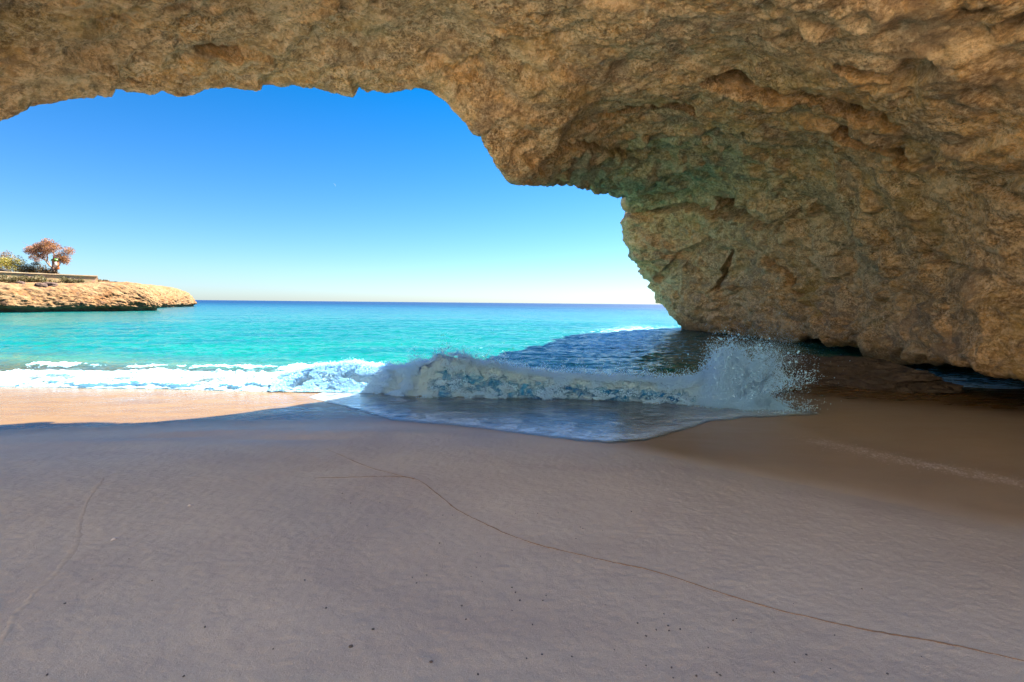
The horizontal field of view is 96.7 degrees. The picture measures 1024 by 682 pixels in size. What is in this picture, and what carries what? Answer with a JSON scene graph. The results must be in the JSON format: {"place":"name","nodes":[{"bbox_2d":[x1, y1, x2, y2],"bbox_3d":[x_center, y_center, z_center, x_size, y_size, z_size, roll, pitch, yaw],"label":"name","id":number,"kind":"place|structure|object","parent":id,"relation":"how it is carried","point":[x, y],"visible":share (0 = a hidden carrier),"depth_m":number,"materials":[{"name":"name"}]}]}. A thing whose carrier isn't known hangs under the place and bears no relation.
{"place":"outdoors","nodes":[
{"label":"outdoors","id":0,"kind":"place"},
{"bbox_2d":[0,281,196,312],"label":"headland","id":1,"kind":"structure","parent":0,"point":[106,296],"depth_m":83.54,"materials":[{"name":"stone"}]},
{"bbox_2d":[0,250,16,268],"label":"shrub","id":2,"kind":"object","parent":1,"relation":"on","point":[2,254],"visible":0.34,"depth_m":89.86,"materials":[{"name":"orange plant"}]},
{"bbox_2d":[0,255,26,271],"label":"shrub","id":3,"kind":"object","parent":1,"relation":"on","point":[14,263],"visible":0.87,"depth_m":87.33,"materials":[{"name":"yellow plant"}]},
{"bbox_2d":[0,274,32,282],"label":"shrub","id":4,"kind":"object","parent":1,"relation":"on","point":[13,279],"visible":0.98,"depth_m":78.89,"materials":[{"name":"green plant"}]},
{"bbox_2d":[13,261,41,272],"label":"shrub","id":5,"kind":"object","parent":1,"relation":"on","point":[23,268],"visible":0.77,"depth_m":88.90,"materials":[{"name":"green plant"}]},
{"bbox_2d":[26,264,49,272],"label":"shrub","id":6,"kind":"object","parent":1,"relation":"on","point":[37,271],"visible":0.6,"depth_m":90.07,"materials":[{"name":"green plant"}]},
{"bbox_2d":[27,275,49,282],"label":"shrub","id":7,"kind":"object","parent":1,"relation":"on","point":[36,279],"visible":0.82,"depth_m":82.11,"materials":[{"name":"green plant"}]},
{"bbox_2d":[34,283,47,287],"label":"boulder","id":8,"kind":"object","parent":1,"relation":"on","point":[45,285],"visible":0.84,"depth_m":78.44,"materials":[{"name":"stone"}]},
{"bbox_2d":[23,238,74,270],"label":"flowering tree","id":9,"kind":"object","parent":1,"relation":"on","point":[41,247],"visible":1,"depth_m":90.84,"materials":[{"name":"orange plant"}]},
{"bbox_2d":[0,271,97,282],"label":"terrace wall","id":10,"kind":"structure","parent":1,"relation":"on","point":[90,278],"depth_m":84.65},
{"bbox_2d":[40,268,58,273],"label":"shrub","id":11,"kind":"object","parent":1,"relation":"on","point":[48,271],"visible":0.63,"depth_m":89.70,"materials":[{"name":"green plant"}]},
{"bbox_2d":[43,282,57,286],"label":"boulder","id":12,"kind":"object","parent":1,"relation":"on","point":[52,284],"visible":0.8,"depth_m":79.85,"materials":[{"name":"stone"}]},
{"bbox_2d":[51,258,59,273],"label":"signal column","id":13,"kind":"structure","parent":1,"relation":"on","point":[55,265],"depth_m":91.95,"materials":[{"name":"white paint"}]},
{"bbox_2d":[50,276,84,282],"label":"shrub","id":14,"kind":"object","parent":1,"relation":"on","point":[72,280],"visible":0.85,"depth_m":85.39,"materials":[{"name":"green plant"}]},
{"bbox_2d":[0,85,659,303],"label":"sky","id":15,"kind":"structure","parent":0,"point":[272,192],"materials":[{"name":"blue"}]},
{"bbox_2d":[0,367,1023,681],"bbox_3d":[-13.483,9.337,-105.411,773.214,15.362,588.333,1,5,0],"label":"beach","id":16,"kind":"structure","parent":0,"point":[778,511],"depth_m":3.59,"materials":[{"name":"beige sand"}]},
{"bbox_2d":[0,478,103,646],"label":"tide line","id":17,"kind":"object","parent":16,"relation":"on","point":[9,628],"visible":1,"depth_m":2.82,"materials":[{"name":"beige sand"}]},
{"bbox_2d":[319,476,412,478],"bbox_3d":[-1.590,1.480,4.949,1.073,0.032,0.098,0,5,-2],"label":"tide line","id":18,"kind":"object","parent":16,"relation":"on","point":[363,476],"visible":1,"depth_m":4.95,"materials":[{"name":"beige sand"}]},
{"bbox_2d":[0,335,795,410],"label":"breaking wave","id":19,"kind":"object","parent":16,"relation":"on","point":[444,375],"visible":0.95,"depth_m":11.52,"materials":[{"name":"liquid"}]},
{"bbox_2d":[0,0,1023,381],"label":"rock arch","id":20,"kind":"object","parent":16,"relation":"on","point":[836,172],"visible":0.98,"depth_m":10.87,"materials":[{"name":"stone"}]},
{"bbox_2d":[311,392,812,439],"bbox_3d":[0.886,1.503,9.787,11.400,0.233,5.143,1,5,0],"label":"swash","id":21,"kind":"object","parent":16,"relation":"on","point":[549,408],"visible":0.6,"depth_m":9.61,"materials":[{"name":"blue"}]},
{"bbox_2d":[329,450,1023,660],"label":"tide line","id":22,"kind":"object","parent":16,"relation":"on","point":[724,593],"visible":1,"depth_m":2.77,"materials":[{"name":"sand"}]},
{"bbox_2d":[651,311,834,414],"bbox_3d":[5.253,0.278,10.736,4.490,2.477,2.445,3,5,25],"label":"splash","id":23,"kind":"object","parent":16,"relation":"on","point":[726,383],"visible":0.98,"depth_m":10.24,"materials":[{"name":"white liquid"}]},
{"bbox_2d":[759,354,964,393],"bbox_3d":[10.052,1.180,13.714,5.206,1.493,1.730,4,6,38],"label":"rock ledge","id":24,"kind":"object","parent":16,"relation":"on","point":[865,373],"visible":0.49,"depth_m":13.04,"materials":[{"name":"brown stone"}]},
{"bbox_2d":[803,436,1022,487],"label":"foam flecks","id":25,"kind":"object","parent":16,"relation":"on","point":[925,463],"visible":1,"depth_m":6.49,"materials":[{"name":"beige liquid"}]},
{"bbox_2d":[0,300,1023,388],"bbox_3d":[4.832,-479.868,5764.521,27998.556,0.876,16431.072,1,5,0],"label":"sea","id":26,"kind":"structure","parent":0,"point":[637,337],"depth_m":28.67,"materials":[{"name":"liquid"}]}
]}

